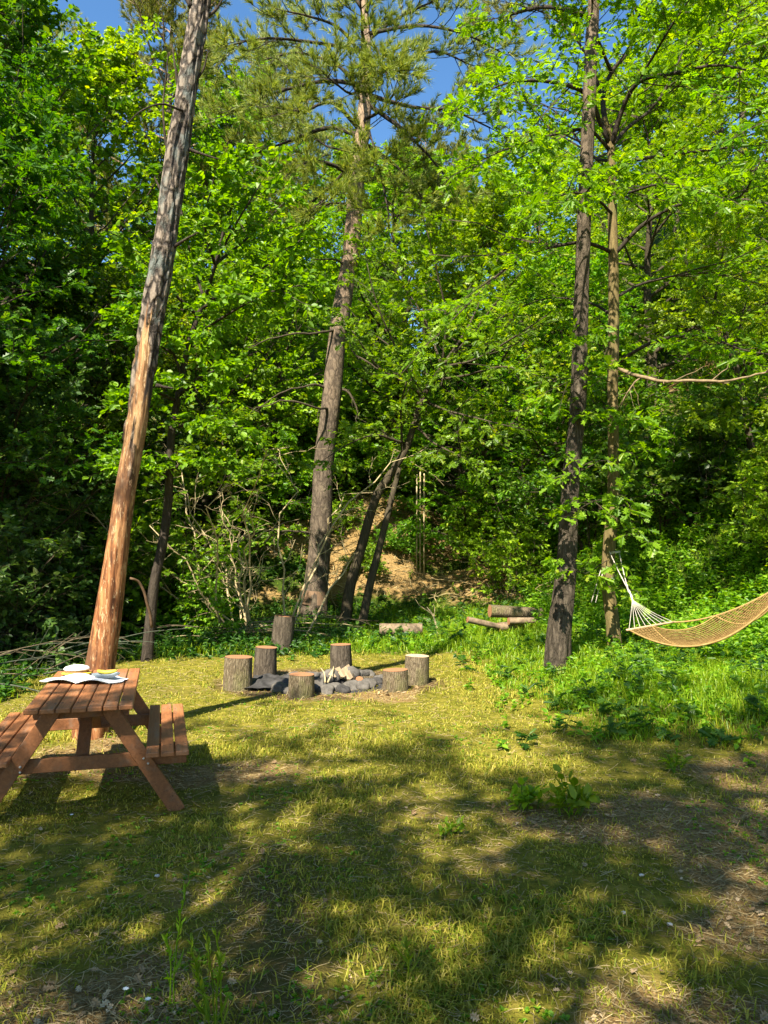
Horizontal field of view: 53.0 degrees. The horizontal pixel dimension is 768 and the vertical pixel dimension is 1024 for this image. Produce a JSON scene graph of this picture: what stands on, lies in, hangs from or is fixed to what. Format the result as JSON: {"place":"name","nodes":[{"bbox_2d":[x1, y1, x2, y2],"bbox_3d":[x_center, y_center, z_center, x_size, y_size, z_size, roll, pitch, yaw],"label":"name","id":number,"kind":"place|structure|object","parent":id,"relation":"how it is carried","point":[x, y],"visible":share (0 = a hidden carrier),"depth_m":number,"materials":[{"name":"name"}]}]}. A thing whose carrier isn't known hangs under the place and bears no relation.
{"place":"outdoors","nodes":[
{"label":"outdoors","id":0,"kind":"place"},
{"bbox_2d":[0,165,767,1023],"bbox_3d":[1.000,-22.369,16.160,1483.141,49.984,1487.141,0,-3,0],"label":"ground","id":1,"kind":"structure","parent":0,"point":[258,931],"depth_m":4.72,"materials":[{"name":"green plant"}]},
{"bbox_2d":[0,123,25,375],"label":"leafy tree","id":2,"kind":"object","parent":1,"relation":"on","point":[13,130],"visible":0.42,"depth_m":14.28,"materials":[{"name":"green plant"}]},
{"bbox_2d":[0,5,91,154],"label":"pine tree","id":3,"kind":"object","parent":1,"relation":"on","point":[56,32],"visible":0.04,"depth_m":36.22,"materials":[{"name":"green plant"}]},
{"bbox_2d":[0,257,96,484],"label":"leafy tree","id":4,"kind":"object","parent":1,"relation":"on","point":[12,334],"visible":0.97,"depth_m":12.93,"materials":[{"name":"green plant"}]},
{"bbox_2d":[1,33,125,304],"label":"leafy tree","id":5,"kind":"object","parent":1,"relation":"on","point":[55,45],"visible":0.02,"depth_m":33.43,"materials":[{"name":"green plant"}]},
{"bbox_2d":[0,508,139,670],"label":"shrub","id":6,"kind":"object","parent":1,"relation":"on","point":[55,622],"visible":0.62,"depth_m":12.37,"materials":[{"name":"green plant"}]},
{"bbox_2d":[0,431,140,655],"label":"shrub","id":7,"kind":"object","parent":1,"relation":"on","point":[13,619],"visible":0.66,"depth_m":12.10,"materials":[{"name":"green plant"}]},
{"bbox_2d":[0,0,175,449],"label":"oak tree","id":8,"kind":"object","parent":1,"relation":"on","point":[40,18],"visible":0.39,"depth_m":19.20,"materials":[{"name":"green plant"}]},
{"bbox_2d":[0,300,175,627],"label":"leafy tree","id":9,"kind":"object","parent":1,"relation":"on","point":[69,395],"visible":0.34,"depth_m":14.20,"materials":[{"name":"green plant"}]},
{"bbox_2d":[4,415,175,538],"bbox_3d":[-8.331,-0.704,19.603,6.193,3.648,4.364,0,-3,2],"label":"shrub","id":10,"kind":"object","parent":1,"relation":"on","point":[86,517],"visible":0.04,"depth_m":19.50,"materials":[{"name":"green plant"}]},
{"bbox_2d":[0,443,180,639],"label":"shrub","id":11,"kind":"object","parent":1,"relation":"on","point":[96,550],"visible":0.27,"depth_m":13.90,"materials":[{"name":"green plant"}]},
{"bbox_2d":[32,168,152,353],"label":"leafy tree","id":12,"kind":"object","parent":1,"relation":"on","point":[102,210],"visible":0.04,"depth_m":30.23,"materials":[{"name":"green plant"}]},
{"bbox_2d":[0,668,188,810],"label":"picnic table","id":13,"kind":"object","parent":1,"relation":"on","point":[84,707],"visible":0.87,"depth_m":5.27,"materials":[{"name":"brown wood"}]},
{"bbox_2d":[61,664,91,674],"bbox_3d":[-2.530,1.294,6.342,0.240,0.072,0.177,0,-3,0],"label":"sun hat","id":14,"kind":"object","parent":13,"relation":"on","point":[74,669],"visible":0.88,"depth_m":6.29,"materials":[{"name":"white fabric"}]},
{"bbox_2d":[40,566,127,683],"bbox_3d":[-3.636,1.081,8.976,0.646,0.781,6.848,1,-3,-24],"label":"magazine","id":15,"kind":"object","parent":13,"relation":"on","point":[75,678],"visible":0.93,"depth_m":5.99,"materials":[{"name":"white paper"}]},
{"bbox_2d":[0,38,195,552],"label":"oak tree","id":16,"kind":"object","parent":1,"relation":"on","point":[29,110],"visible":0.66,"depth_m":15.11,"materials":[{"name":"green plant"}]},
{"bbox_2d":[0,10,231,434],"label":"leafy tree","id":17,"kind":"object","parent":1,"relation":"on","point":[117,69],"visible":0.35,"depth_m":22.41,"materials":[{"name":"green plant"}]},
{"bbox_2d":[0,236,235,595],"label":"leafy tree","id":18,"kind":"object","parent":1,"relation":"on","point":[89,312],"visible":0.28,"depth_m":16.98,"materials":[{"name":"green plant"}]},
{"bbox_2d":[70,0,222,739],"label":"leaning tree","id":19,"kind":"object","parent":1,"relation":"on","point":[103,642],"visible":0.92,"depth_m":7.52,"materials":[{"name":"brown plant"}]},
{"bbox_2d":[76,410,218,525],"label":"shrub","id":20,"kind":"object","parent":1,"relation":"on","point":[174,493],"visible":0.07,"depth_m":20.56,"materials":[{"name":"green plant"}]},
{"bbox_2d":[45,252,253,545],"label":"leafy tree","id":21,"kind":"object","parent":1,"relation":"on","point":[165,367],"visible":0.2,"depth_m":18.42,"materials":[{"name":"green plant"}]},
{"bbox_2d":[19,0,290,450],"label":"pine tree","id":22,"kind":"object","parent":1,"relation":"on","point":[176,26],"visible":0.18,"depth_m":25.59,"materials":[{"name":"green plant"}]},
{"bbox_2d":[57,473,265,634],"bbox_3d":[-4.667,1.002,15.647,4.316,3.414,3.951,2,-3,-30],"label":"shrub","id":23,"kind":"object","parent":1,"relation":"on","point":[143,531],"visible":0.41,"depth_m":15.09,"materials":[{"name":"green plant"}]},
{"bbox_2d":[161,880,189,1006],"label":"seeding grass","id":24,"kind":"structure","parent":1,"relation":"on","point":[166,936],"depth_m":2.96,"materials":[{"name":"green plant"}]},
{"bbox_2d":[99,469,256,626],"bbox_3d":[-4.147,0.834,16.246,3.078,3.665,4.772,3,-4,-44],"label":"shrub","id":25,"kind":"object","parent":1,"relation":"on","point":[204,550],"visible":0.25,"depth_m":15.70,"materials":[{"name":"green plant"}]},
{"bbox_2d":[107,92,253,360],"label":"leafy tree","id":26,"kind":"object","parent":1,"relation":"on","point":[128,180],"visible":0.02,"depth_m":30.47,"materials":[{"name":"green plant"}]},
{"bbox_2d":[132,561,254,643],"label":"shrub","id":27,"kind":"object","parent":1,"relation":"on","point":[207,617],"visible":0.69,"depth_m":14.74,"materials":[{"name":"green plant"}]},
{"bbox_2d":[79,247,319,558],"bbox_3d":[-5.021,-2.740,20.024,6.742,8.653,7.864,0,-3,5],"label":"leafy tree","id":28,"kind":"object","parent":1,"relation":"on","point":[189,298],"visible":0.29,"depth_m":19.44,"materials":[{"name":"green plant"}]},
{"bbox_2d":[186,927,228,1023],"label":"seeding grass","id":29,"kind":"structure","parent":1,"relation":"on","point":[220,956],"depth_m":2.76,"materials":[{"name":"green plant"}]},
{"bbox_2d":[82,138,346,661],"bbox_3d":[-2.584,-1.712,12.677,3.967,8.994,3.334,0,-3,0],"label":"slender tree","id":30,"kind":"object","parent":1,"relation":"on","point":[116,396],"visible":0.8,"depth_m":12.09,"materials":[{"name":"green plant"}]},
{"bbox_2d":[74,47,381,409],"bbox_3d":[-5.079,-8.152,25.386,7.667,13.831,8.493,-3,-4,41],"label":"leafy tree","id":31,"kind":"object","parent":1,"relation":"on","point":[209,135],"visible":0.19,"depth_m":24.63,"materials":[{"name":"green plant"}]},
{"bbox_2d":[0,437,458,700],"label":"nettle cover","id":32,"kind":"object","parent":1,"relation":"on","point":[161,642],"visible":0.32,"depth_m":13.94,"materials":[{"name":"green plant"}]},
{"bbox_2d":[222,655,252,691],"bbox_3d":[-1.910,2.117,10.039,0.390,0.469,0.379,0,-3,0],"label":"log stump","id":33,"kind":"object","parent":1,"relation":"on","point":[237,675],"visible":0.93,"depth_m":9.89,"materials":[{"name":"brown wood"}]},
{"bbox_2d":[24,436,460,639],"bbox_3d":[-2.597,0.532,15.595,5.805,4.232,7.399,-2,-3,31],"label":"dead bush","id":34,"kind":"object","parent":1,"relation":"on","point":[246,613],"visible":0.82,"depth_m":15.22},
{"bbox_2d":[176,335,309,458],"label":"leafy tree","id":35,"kind":"object","parent":1,"relation":"on","point":[251,402],"visible":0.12,"depth_m":23.62,"materials":[{"name":"green plant"}]},
{"bbox_2d":[173,410,349,546],"bbox_3d":[-3.550,-0.856,20.333,4.512,3.569,4.130,-2,-4,38],"label":"shrub","id":36,"kind":"object","parent":1,"relation":"on","point":[284,485],"visible":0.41,"depth_m":19.83,"materials":[{"name":"green plant"}]},
{"bbox_2d":[253,646,276,676],"bbox_3d":[-1.692,2.153,10.946,0.341,0.478,0.330,0,-3,0],"label":"log stump","id":37,"kind":"object","parent":1,"relation":"on","point":[265,659],"visible":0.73,"depth_m":10.82,"materials":[{"name":"grey wood"}]},
{"bbox_2d":[156,208,401,496],"bbox_3d":[-3.637,-4.516,22.815,7.116,9.134,8.301,-2,-3,28],"label":"leafy tree","id":38,"kind":"object","parent":1,"relation":"on","point":[300,320],"visible":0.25,"depth_m":21.80,"materials":[{"name":"green plant"}]},
{"bbox_2d":[271,615,294,652],"bbox_3d":[-1.808,2.186,13.699,0.448,0.707,0.400,0,-3,0],"label":"log stump","id":39,"kind":"object","parent":1,"relation":"on","point":[283,631],"visible":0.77,"depth_m":13.54,"materials":[{"name":"grey wood"}]},
{"bbox_2d":[245,673,320,687],"bbox_3d":[-1.301,2.236,10.301,1.020,0.117,0.867,0,-3,0],"label":"rock","id":40,"kind":"object","parent":1,"relation":"on","point":[262,681],"visible":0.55,"depth_m":10.09,"materials":[{"name":"grey stone"}]},
{"bbox_2d":[231,34,344,334],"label":"pine tree","id":41,"kind":"object","parent":1,"relation":"on","point":[282,81],"visible":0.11,"depth_m":36.20,"materials":[{"name":"green plant"}]},
{"bbox_2d":[288,672,314,698],"bbox_3d":[-1.033,2.183,9.625,0.327,0.315,0.332,0,-3,0],"label":"log stump","id":42,"kind":"object","parent":1,"relation":"on","point":[300,685],"visible":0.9,"depth_m":9.50,"materials":[{"name":"brown wood"}]},
{"bbox_2d":[253,388,359,501],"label":"shrub","id":43,"kind":"object","parent":1,"relation":"on","point":[305,455],"visible":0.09,"depth_m":22.35,"materials":[{"name":"green plant"}]},
{"bbox_2d":[232,382,392,479],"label":"shrub","id":44,"kind":"object","parent":1,"relation":"on","point":[342,415],"visible":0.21,"depth_m":22.83,"materials":[{"name":"green plant"}]},
{"bbox_2d":[258,673,381,693],"bbox_3d":[-0.835,2.333,10.558,2.237,0.054,1.680,0,-3,0],"label":"ash bed","id":45,"kind":"object","parent":1,"relation":"on","point":[371,689],"visible":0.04,"depth_m":10.03,"materials":[{"name":"grey"}]},
{"bbox_2d":[260,117,421,384],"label":"leafy tree","id":46,"kind":"object","parent":1,"relation":"on","point":[334,172],"visible":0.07,"depth_m":31.06,"materials":[{"name":"green plant"}]},
{"bbox_2d":[330,643,351,668],"bbox_3d":[-0.638,2.191,11.475,0.332,0.442,0.339,0,-3,0],"label":"log stump","id":47,"kind":"object","parent":1,"relation":"on","point":[341,655],"visible":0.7,"depth_m":11.34,"materials":[{"name":"grey wood"}]},
{"bbox_2d":[308,474,378,535],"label":"shrub","id":48,"kind":"object","parent":1,"relation":"on","point":[346,516],"visible":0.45,"depth_m":20.75,"materials":[{"name":"green plant"}]},
{"bbox_2d":[289,402,439,494],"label":"shrub","id":49,"kind":"object","parent":1,"relation":"on","point":[360,472],"visible":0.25,"depth_m":22.76,"materials":[{"name":"green plant"}]},
{"bbox_2d":[338,537,391,575],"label":"shrub","id":50,"kind":"object","parent":1,"relation":"on","point":[366,561],"visible":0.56,"depth_m":19.31,"materials":[{"name":"green plant"}]},
{"bbox_2d":[193,0,545,621],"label":"tall pine","id":51,"kind":"object","parent":1,"relation":"on","point":[350,183],"visible":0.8,"depth_m":17.54,"materials":[{"name":"green plant"}]},
{"bbox_2d":[258,140,508,447],"bbox_3d":[0.080,-6.920,24.865,8.272,11.517,9.142,-2,-3,31],"label":"leafy tree","id":52,"kind":"object","parent":1,"relation":"on","point":[371,188],"visible":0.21,"depth_m":24.73,"materials":[{"name":"green plant"}]},
{"bbox_2d":[0,357,767,748],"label":"tall grass","id":53,"kind":"structure","parent":1,"relation":"on","point":[650,685],"depth_m":10.59,"materials":[{"name":"green plant"}]},
{"bbox_2d":[379,623,422,635],"bbox_3d":[0.329,2.285,14.905,0.841,0.259,0.266,0,-3,0],"label":"birch log","id":54,"kind":"object","parent":53,"relation":"on","point":[413,626],"visible":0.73,"depth_m":14.80,"materials":[{"name":"brown wood"}]},
{"bbox_2d":[0,657,767,1023],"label":"lawn clover","id":55,"kind":"object","parent":1,"relation":"on","point":[330,1001],"visible":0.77,"depth_m":3.99,"materials":[{"name":"green plant"}]},
{"bbox_2d":[0,385,767,1023],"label":"fallen leaves","id":56,"kind":"object","parent":1,"relation":"on","point":[232,979],"visible":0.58,"depth_m":3.42,"materials":[{"name":"brown plant"}]},
{"bbox_2d":[0,171,767,569],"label":"bank undergrowth","id":57,"kind":"object","parent":1,"relation":"on","point":[400,507],"visible":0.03,"depth_m":21.38,"materials":[{"name":"green plant"}]},
{"bbox_2d":[1,250,767,612],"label":"bank litter","id":58,"kind":"object","parent":1,"relation":"on","point":[439,558],"visible":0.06,"depth_m":19.52,"materials":[{"name":"plant"}]},
{"bbox_2d":[382,668,408,692],"bbox_3d":[0.152,2.191,9.965,0.350,0.308,0.350,0,-3,0],"label":"log stump","id":59,"kind":"object","parent":1,"relation":"on","point":[395,680],"visible":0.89,"depth_m":9.82,"materials":[{"name":"brown wood"}]},
{"bbox_2d":[369,512,431,555],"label":"shrub","id":60,"kind":"object","parent":1,"relation":"on","point":[394,541],"visible":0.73,"depth_m":19.97,"materials":[{"name":"green plant"}]},
{"bbox_2d":[389,936,418,983],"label":"weed","id":61,"kind":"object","parent":1,"relation":"on","point":[407,958],"depth_m":3.20,"materials":[{"name":"green plant"}]},
{"bbox_2d":[341,342,472,447],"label":"shrub","id":62,"kind":"object","parent":1,"relation":"on","point":[377,406],"visible":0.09,"depth_m":25.71,"materials":[{"name":"green plant"}]},
{"bbox_2d":[341,98,487,411],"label":"pine tree","id":63,"kind":"object","parent":1,"relation":"on","point":[447,147],"visible":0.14,"depth_m":33.01,"materials":[{"name":"green plant"}]},
{"bbox_2d":[405,654,428,685],"bbox_3d":[0.442,2.158,10.459,0.350,0.420,0.354,0,-3,0],"label":"log stump","id":64,"kind":"object","parent":1,"relation":"on","point":[417,666],"visible":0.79,"depth_m":10.32,"materials":[{"name":"brown wood"}]},
{"bbox_2d":[358,390,509,507],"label":"shrub","id":65,"kind":"object","parent":1,"relation":"on","point":[453,473],"visible":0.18,"depth_m":22.44,"materials":[{"name":"green plant"}]},
{"bbox_2d":[288,186,604,626],"bbox_3d":[1.058,-2.082,16.092,5.815,9.966,5.727,0,-3,0],"label":"curved tree","id":66,"kind":"object","parent":1,"relation":"on","point":[395,468],"visible":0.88,"depth_m":16.01,"materials":[{"name":"green plant"}]},
{"bbox_2d":[434,815,465,836],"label":"leafy weed","id":67,"kind":"object","parent":1,"relation":"on","point":[451,825],"visible":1,"depth_m":4.80,"materials":[{"name":"green plant"}]},
{"bbox_2d":[342,302,564,559],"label":"leafy tree","id":68,"kind":"object","parent":1,"relation":"on","point":[461,479],"visible":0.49,"depth_m":19.91,"materials":[{"name":"green plant"}]},
{"bbox_2d":[426,482,526,560],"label":"shrub","id":69,"kind":"object","parent":1,"relation":"on","point":[465,531],"visible":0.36,"depth_m":19.97,"materials":[{"name":"green plant"}]},
{"bbox_2d":[444,505,553,599],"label":"shrub","id":70,"kind":"object","parent":1,"relation":"on","point":[490,560],"visible":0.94,"depth_m":17.59,"materials":[{"name":"green plant"}]},
{"bbox_2d":[432,424,565,522],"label":"shrub","id":71,"kind":"object","parent":1,"relation":"on","point":[509,446],"visible":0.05,"depth_m":23.43,"materials":[{"name":"green plant"}]},
{"bbox_2d":[439,149,560,431],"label":"leafy tree","id":72,"kind":"object","parent":1,"relation":"on","point":[487,182],"visible":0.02,"depth_m":35.25,"materials":[{"name":"green plant"}]},
{"bbox_2d":[347,164,658,540],"bbox_3d":[2.720,-4.278,20.589,7.721,10.750,8.533,1,-3,-15],"label":"leafy tree","id":73,"kind":"object","parent":1,"relation":"on","point":[493,210],"visible":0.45,"depth_m":20.27,"materials":[{"name":"green plant"}]},
{"bbox_2d":[455,415,583,561],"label":"shrub","id":74,"kind":"object","parent":1,"relation":"on","point":[518,514],"visible":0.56,"depth_m":18.61,"materials":[{"name":"green plant"}]},
{"bbox_2d":[501,777,549,812],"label":"leafy weed","id":75,"kind":"object","parent":1,"relation":"on","point":[525,797],"visible":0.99,"depth_m":5.29,"materials":[{"name":"green plant"}]},
{"bbox_2d":[289,379,767,765],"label":"weed cover","id":76,"kind":"object","parent":1,"relation":"on","point":[582,672],"visible":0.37,"depth_m":9.94,"materials":[{"name":"green plant"}]},
{"bbox_2d":[465,0,598,673],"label":"rough pine","id":77,"kind":"object","parent":1,"relation":"on","point":[558,646],"visible":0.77,"depth_m":10.93,"materials":[{"name":"brown plant"}]},
{"bbox_2d":[462,110,653,458],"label":"leafy tree","id":78,"kind":"object","parent":1,"relation":"on","point":[524,181],"visible":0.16,"depth_m":26.03,"materials":[{"name":"green plant"}]},
{"bbox_2d":[490,369,648,551],"bbox_3d":[4.887,-1.078,17.727,5.206,3.998,3.358,1,-3,-14],"label":"shrub","id":79,"kind":"object","parent":1,"relation":"on","point":[589,490],"visible":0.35,"depth_m":17.21,"materials":[{"name":"green plant"}]},
{"bbox_2d":[376,0,767,649],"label":"slim oak","id":80,"kind":"object","parent":1,"relation":"on","point":[538,208],"visible":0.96,"depth_m":10.68,"materials":[{"name":"green plant"}]},
{"bbox_2d":[609,551,767,646],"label":"hammock","id":81,"kind":"object","parent":80,"relation":"hanging from","point":[663,637],"visible":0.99,"depth_m":9.57,"materials":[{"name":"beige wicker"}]},
{"bbox_2d":[546,764,599,816],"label":"leafy weed","id":82,"kind":"object","parent":1,"relation":"on","point":[585,796],"visible":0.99,"depth_m":5.15,"materials":[{"name":"green plant"}]},
{"bbox_2d":[467,232,705,514],"bbox_3d":[5.074,-3.171,20.331,5.992,7.692,6.990,0,-3,3],"label":"leafy tree","id":83,"kind":"object","parent":1,"relation":"on","point":[556,262],"visible":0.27,"depth_m":19.38,"materials":[{"name":"green plant"}]},
{"bbox_2d":[529,63,663,324],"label":"leafy tree","id":84,"kind":"object","parent":1,"relation":"on","point":[614,77],"visible":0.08,"depth_m":32.30,"materials":[{"name":"green plant"}]},
{"bbox_2d":[561,356,673,468],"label":"shrub","id":85,"kind":"object","parent":1,"relation":"on","point":[595,443],"visible":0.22,"depth_m":18.30,"materials":[{"name":"green plant"}]},
{"bbox_2d":[549,302,717,434],"bbox_3d":[6.911,-3.768,22.887,5.493,4.345,5.028,1,-3,-12],"label":"shrub","id":86,"kind":"object","parent":1,"relation":"on","point":[663,371],"visible":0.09,"depth_m":21.89,"materials":[{"name":"green plant"}]},
{"bbox_2d":[504,443,767,666],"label":"slope weeds","id":87,"kind":"object","parent":1,"relation":"on","point":[680,612],"visible":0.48,"depth_m":13.38,"materials":[{"name":"green plant"}]},
{"bbox_2d":[488,605,542,617],"bbox_3d":[2.551,1.938,14.919,1.066,0.293,0.238,1,-3,-11],"label":"cut log","id":88,"kind":"object","parent":87,"relation":"on","point":[498,611],"visible":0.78,"depth_m":14.81,"materials":[{"name":"brown wood"}]},
{"bbox_2d":[507,29,767,414],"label":"leafy tree","id":89,"kind":"object","parent":1,"relation":"on","point":[661,137],"visible":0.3,"depth_m":21.64,"materials":[{"name":"green plant"}]},
{"bbox_2d":[607,48,735,256],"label":"leafy tree","id":90,"kind":"object","parent":1,"relation":"on","point":[709,143],"visible":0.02,"depth_m":37.52,"materials":[{"name":"green plant"}]},
{"bbox_2d":[582,372,767,524],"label":"shrub","id":91,"kind":"object","parent":1,"relation":"on","point":[690,451],"visible":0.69,"depth_m":14.22,"materials":[{"name":"green plant"}]},
{"bbox_2d":[658,739,692,772],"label":"leafy weed","id":92,"kind":"object","parent":1,"relation":"on","point":[671,763],"visible":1,"depth_m":6.25,"materials":[{"name":"green plant"}]},
{"bbox_2d":[596,0,767,294],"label":"leafy tree","id":93,"kind":"object","parent":1,"relation":"on","point":[752,115],"visible":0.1,"depth_m":25.17,"materials":[{"name":"green plant"}]},
{"bbox_2d":[599,384,766,540],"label":"shrub","id":94,"kind":"object","parent":1,"relation":"on","point":[689,505],"visible":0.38,"depth_m":14.80,"materials":[{"name":"green plant"}]},
{"bbox_2d":[603,208,765,336],"bbox_3d":[10.356,-8.100,26.471,6.507,4.997,4.198,0,-3,-5],"label":"shrub","id":95,"kind":"object","parent":1,"relation":"on","point":[656,298],"visible":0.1,"depth_m":25.88,"materials":[{"name":"green plant"}]},
{"bbox_2d":[622,0,767,340],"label":"leafy tree","id":96,"kind":"object","parent":1,"relation":"on","point":[763,48],"visible":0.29,"depth_m":16.90,"materials":[{"name":"green plant"}]},
{"bbox_2d":[627,204,767,476],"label":"crooked tree","id":97,"kind":"object","parent":1,"relation":"on","point":[726,419],"visible":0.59,"depth_m":14.16,"materials":[{"name":"green plant"}]},
{"bbox_2d":[649,314,767,430],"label":"shrub","id":98,"kind":"object","parent":1,"relation":"on","point":[757,385],"visible":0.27,"depth_m":16.47,"materials":[{"name":"green plant"}]},
{"bbox_2d":[675,258,767,381],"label":"shrub","id":99,"kind":"object","parent":1,"relation":"on","point":[749,331],"visible":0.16,"depth_m":19.68,"materials":[{"name":"green plant"}]},
{"bbox_2d":[681,25,767,157],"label":"leafy tree","id":100,"kind":"object","parent":1,"relation":"on","point":[750,107],"visible":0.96,"depth_m":9.37,"materials":[{"name":"green plant"}]},
{"bbox_2d":[685,430,767,565],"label":"shrub","id":101,"kind":"object","parent":1,"relation":"on","point":[758,536],"visible":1,"depth_m":12.12,"materials":[{"name":"green plant"}]},
{"bbox_2d":[0,0,767,347],"label":"sky","id":102,"kind":"structure","parent":0,"point":[104,12],"materials":[{"name":"blue"}]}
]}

